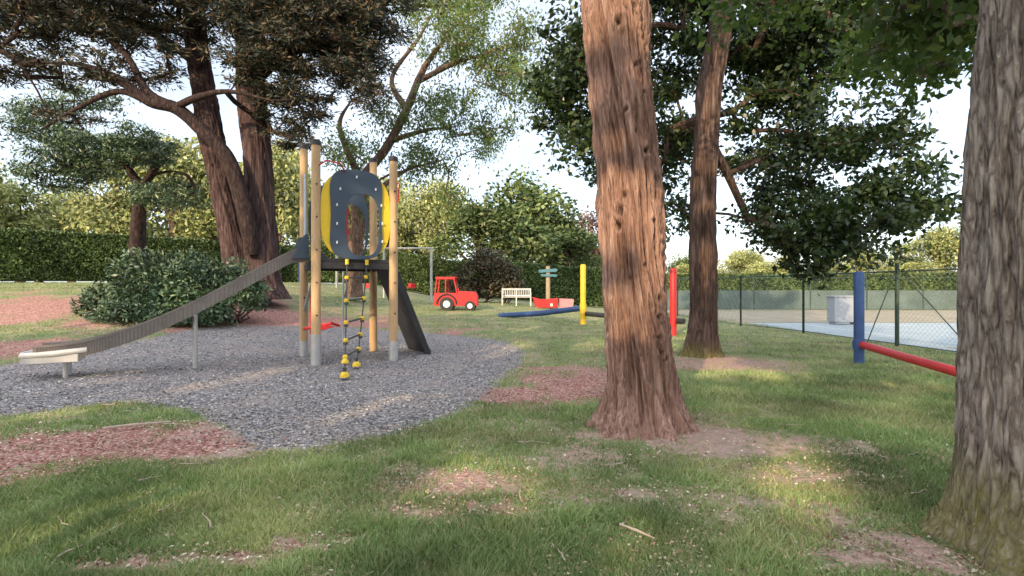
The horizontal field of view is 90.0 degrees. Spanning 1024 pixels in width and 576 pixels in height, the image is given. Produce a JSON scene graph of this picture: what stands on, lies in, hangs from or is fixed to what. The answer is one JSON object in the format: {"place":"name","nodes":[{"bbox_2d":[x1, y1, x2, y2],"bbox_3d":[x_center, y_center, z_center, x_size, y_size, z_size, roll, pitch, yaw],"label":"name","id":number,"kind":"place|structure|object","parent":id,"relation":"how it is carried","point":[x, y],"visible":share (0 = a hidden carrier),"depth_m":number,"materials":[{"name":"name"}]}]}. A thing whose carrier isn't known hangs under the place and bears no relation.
{"place":"outdoors","nodes":[
{"label":"outdoors","id":0,"kind":"place"},
{"bbox_2d":[0,326,540,464],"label":"gravel","id":1,"kind":"structure","parent":0,"point":[294,418],"depth_m":6.77,"materials":[{"name":"grey gravel"}]},
{"bbox_2d":[0,0,975,283],"label":"sky","id":2,"kind":"structure","parent":0,"point":[951,121],"materials":[{"name":"white"}]},
{"bbox_2d":[0,283,985,575],"bbox_3d":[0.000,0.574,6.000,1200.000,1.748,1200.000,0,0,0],"label":"ground","id":3,"kind":"structure","parent":0,"point":[278,323],"depth_m":6.66,"materials":[{"name":"brown soil"}]},
{"bbox_2d":[0,79,210,263],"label":"yew tree","id":4,"kind":"object","parent":3,"relation":"on","point":[83,161],"visible":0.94,"depth_m":20.43,"materials":[{"name":"green plant"}]},
{"bbox_2d":[0,227,281,282],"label":"clipped hedge","id":5,"kind":"object","parent":3,"relation":"on","point":[34,254],"visible":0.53,"depth_m":27.29,"materials":[{"name":"green plant"}]},
{"bbox_2d":[18,234,308,377],"bbox_3d":[-5.833,0.236,8.994,4.185,2.528,0.690,0,0,-30],"label":"metal slide","id":6,"kind":"object","parent":3,"relation":"on","point":[66,354],"visible":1,"depth_m":8.62,"materials":[{"name":"metal"}]},
{"bbox_2d":[69,244,273,327],"bbox_3d":[-9.343,0.057,13.825,5.401,2.450,2.440,0,0,0],"label":"rhododendron bush","id":7,"kind":"object","parent":3,"relation":"on","point":[145,289],"visible":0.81,"depth_m":13.40,"materials":[{"name":"green plant"}]},
{"bbox_2d":[0,0,428,299],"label":"monterey cypress tree","id":8,"kind":"object","parent":3,"relation":"on","point":[335,38],"visible":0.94,"depth_m":15.84,"materials":[{"name":"green plant"}]},
{"bbox_2d":[298,262,299,282],"bbox_3d":[-11.200,-0.879,27.000,0.140,1.600,0.138,0,0,0],"label":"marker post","id":9,"kind":"object","parent":3,"relation":"on","point":[298,272],"visible":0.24,"depth_m":26.94,"materials":[{"name":"metal"}]},
{"bbox_2d":[299,139,430,365],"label":"climbing tower","id":10,"kind":"structure","parent":3,"relation":"on","point":[335,194],"depth_m":10.04,"materials":[{"name":"brown wood"}]},
{"bbox_2d":[340,259,368,377],"bbox_3d":[-2.836,0.425,8.837,0.408,1.930,1.967,0,0,-7],"label":"rope ladder","id":11,"kind":"object","parent":10,"relation":"hanging from","point":[345,373],"visible":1,"depth_m":9.10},
{"bbox_2d":[335,247,432,301],"bbox_3d":[-6.500,-0.687,26.000,5.000,2.750,0.130,0,0,0],"label":"frame","id":12,"kind":"object","parent":3,"relation":"on","point":[431,274],"visible":0.45,"depth_m":25.95,"materials":[{"name":"metal"}]},
{"bbox_2d":[364,249,415,282],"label":"chains","id":13,"kind":"object","parent":12,"relation":"hanging from","point":[401,262],"visible":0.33,"depth_m":25.99,"materials":[{"name":"grey metal"}]},
{"bbox_2d":[365,283,415,287],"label":"seats","id":14,"kind":"object","parent":13,"relation":"hanging from","point":[411,285],"visible":0.29,"depth_m":26.09,"materials":[{"name":"red paint"}]},
{"bbox_2d":[398,176,467,260],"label":"tree","id":15,"kind":"object","parent":3,"relation":"on","point":[425,224],"visible":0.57,"depth_m":46.62,"materials":[{"name":"green plant"}]},
{"bbox_2d":[318,0,549,296],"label":"birch tree","id":16,"kind":"object","parent":3,"relation":"on","point":[467,41],"visible":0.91,"depth_m":21.76,"materials":[{"name":"green plant"}]},
{"bbox_2d":[281,244,603,306],"bbox_3d":[-4.240,-0.886,37.375,24.760,4.673,2.817,0,0,1],"label":"clipped hedge","id":17,"kind":"object","parent":3,"relation":"on","point":[565,283],"visible":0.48,"depth_m":36.66,"materials":[{"name":"green plant"}]},
{"bbox_2d":[436,294,476,310],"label":"wheels","id":18,"kind":"object","parent":3,"relation":"on","point":[450,307],"visible":0.82,"depth_m":21.90,"materials":[{"name":"black plastic"}]},
{"bbox_2d":[434,277,478,305],"bbox_3d":[-2.420,0.144,22.405,1.860,1.250,0.920,0,0,0],"label":"car body","id":19,"kind":"object","parent":18,"relation":"on","point":[462,298],"visible":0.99,"depth_m":21.96,"materials":[{"name":"red paint"}]},
{"bbox_2d":[443,301,471,308],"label":"hub caps","id":20,"kind":"object","parent":18,"relation":"attached to","point":[446,304],"visible":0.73,"depth_m":21.88,"materials":[{"name":"white paint"}]},
{"bbox_2d":[425,192,527,261],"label":"round crowned tree","id":21,"kind":"object","parent":3,"relation":"on","point":[466,229],"visible":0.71,"depth_m":43.73,"materials":[{"name":"green plant"}]},
{"bbox_2d":[0,296,955,571],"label":"bark mulch","id":22,"kind":"object","parent":3,"relation":"on","point":[236,440],"visible":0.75,"depth_m":4.51,"materials":[{"name":"brown wood"}]},
{"bbox_2d":[0,133,960,283],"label":"distant trees","id":23,"kind":"object","parent":3,"relation":"on","point":[82,214],"visible":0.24,"depth_m":49.47,"materials":[{"name":"green plant"}]},
{"bbox_2d":[448,243,527,302],"bbox_3d":[-1.376,-0.550,28.609,4.554,3.811,2.609,0,0,0],"label":"azalea bush","id":24,"kind":"object","parent":3,"relation":"on","point":[488,274],"visible":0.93,"depth_m":28.10,"materials":[{"name":"green plant"}]},
{"bbox_2d":[0,316,989,575],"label":"fallen leaves","id":25,"kind":"object","parent":3,"relation":"on","point":[902,546],"depth_m":3.39,"materials":[{"name":"plant"}]},
{"bbox_2d":[501,288,530,305],"bbox_3d":[0.225,0.467,26.210,1.520,0.905,0.600,0,0,0],"label":"park bench","id":26,"kind":"object","parent":3,"relation":"on","point":[516,289],"visible":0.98,"depth_m":26.44,"materials":[{"name":"white wood"}]},
{"bbox_2d":[466,164,598,263],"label":"round crowned tree","id":27,"kind":"object","parent":3,"relation":"on","point":[529,214],"visible":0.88,"depth_m":44.62,"materials":[{"name":"green plant"}]},
{"bbox_2d":[539,266,557,298],"bbox_3d":[1.910,0.050,26.953,1.020,2.400,0.327,0,0,0],"label":"fingerpost sign","id":28,"kind":"object","parent":3,"relation":"on","point":[548,270],"visible":0.81,"depth_m":26.89,"materials":[{"name":"teal wood"}]},
{"bbox_2d":[532,297,573,308],"bbox_3d":[2.051,0.777,26.000,1.996,0.638,1.600,0,0,0],"label":"play boat","id":29,"kind":"object","parent":3,"relation":"on","point":[548,303],"visible":0.98,"depth_m":25.96,"materials":[{"name":"red paint"}]},
{"bbox_2d":[533,220,601,267],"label":"round crowned tree","id":30,"kind":"object","parent":3,"relation":"on","point":[567,261],"visible":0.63,"depth_m":45.05,"materials":[{"name":"green plant"}]},
{"bbox_2d":[574,205,600,266],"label":"copper beech tree","id":31,"kind":"object","parent":3,"relation":"on","point":[591,222],"visible":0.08,"depth_m":61.53,"materials":[{"name":"green plant"}]},
{"bbox_2d":[498,264,685,335],"bbox_3d":[2.494,0.376,17.428,7.407,2.407,1.085,0,0,43],"label":"balance beam trail","id":32,"kind":"object","parent":3,"relation":"on","point":[674,320],"visible":0.81,"depth_m":17.90,"materials":[{"name":"yellow paint"}]},
{"bbox_2d":[579,0,698,441],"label":"redwood tree","id":33,"kind":"object","parent":3,"relation":"on","point":[643,397],"visible":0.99,"depth_m":4.94,"materials":[{"name":"red plant"}]},
{"bbox_2d":[667,277,739,324],"bbox_3d":[8.300,0.524,25.650,0.070,1.953,13.772,0,0,-1],"label":"chain link fence","id":34,"kind":"object","parent":3,"relation":"on","point":[718,295],"visible":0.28,"depth_m":20.74,"materials":[{"name":"metal"}]},
{"bbox_2d":[500,0,962,358],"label":"holm oak tree","id":35,"kind":"object","parent":3,"relation":"on","point":[777,59],"visible":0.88,"depth_m":10.75,"materials":[{"name":"green plant"}]},
{"bbox_2d":[666,272,957,289],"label":"clipped hedge","id":36,"kind":"object","parent":3,"relation":"on","point":[944,284],"visible":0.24,"depth_m":41.99,"materials":[{"name":"green plant"}]},
{"bbox_2d":[667,310,956,322],"bbox_3d":[25.300,1.390,26.300,33.400,0.001,11.400,0,0,0],"label":"clay court","id":37,"kind":"object","parent":3,"relation":"on","point":[793,315],"depth_m":24.97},
{"bbox_2d":[667,277,957,309],"bbox_3d":[26.100,0.400,32.500,35.870,2.200,0.070,0,0,0],"label":"windbreak fence","id":38,"kind":"object","parent":3,"relation":"on","point":[921,300],"visible":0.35,"depth_m":32.49,"materials":[{"name":"fabric"}]},
{"bbox_2d":[665,0,1023,575],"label":"oak tree","id":39,"kind":"object","parent":3,"relation":"on","point":[977,511],"visible":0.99,"depth_m":2.82,"materials":[{"name":"green plant"}]},
{"bbox_2d":[740,267,957,353],"bbox_3d":[9.226,0.524,12.418,0.423,1.951,12.936,0,0,-6],"label":"chain link fence","id":40,"kind":"object","parent":3,"relation":"on","point":[804,305],"visible":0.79,"depth_m":14.13,"materials":[{"name":"metal"}]},
{"bbox_2d":[750,323,957,350],"bbox_3d":[24.650,1.392,14.250,30.700,0.001,12.500,0,0,0],"label":"tennis court","id":41,"kind":"object","parent":3,"relation":"on","point":[946,334],"visible":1,"depth_m":16.38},
{"bbox_2d":[825,296,852,324],"bbox_3d":[12.700,0.845,19.600,1.080,1.100,0.580,0,0,0],"label":"storage box","id":42,"kind":"object","parent":41,"relation":"on","point":[842,302],"visible":0.57,"depth_m":19.35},
{"bbox_2d":[809,325,954,343],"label":"court lines","id":43,"kind":"object","parent":41,"relation":"on","point":[890,335],"visible":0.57,"depth_m":14.35,"materials":[{"name":"white paint"}]},
{"bbox_2d":[852,272,955,376],"bbox_3d":[5.891,0.650,7.487,0.208,1.900,4.165,0,0,14],"label":"balance rail","id":44,"kind":"object","parent":3,"relation":"on","point":[860,345],"visible":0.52,"depth_m":9.32,"materials":[{"name":"blue paint"}]},
{"bbox_2d":[867,263,956,346],"bbox_3d":[9.225,0.450,11.358,1.153,2.100,2.045,0,0,-33],"label":"fence brace","id":45,"kind":"object","parent":3,"relation":"on","point":[896,274],"visible":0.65,"depth_m":12.26,"materials":[{"name":"metal"}]},
{"bbox_2d":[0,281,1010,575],"bbox_3d":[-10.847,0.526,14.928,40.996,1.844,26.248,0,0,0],"label":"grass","id":46,"kind":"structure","parent":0,"point":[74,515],"depth_m":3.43,"materials":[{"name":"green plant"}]}
]}

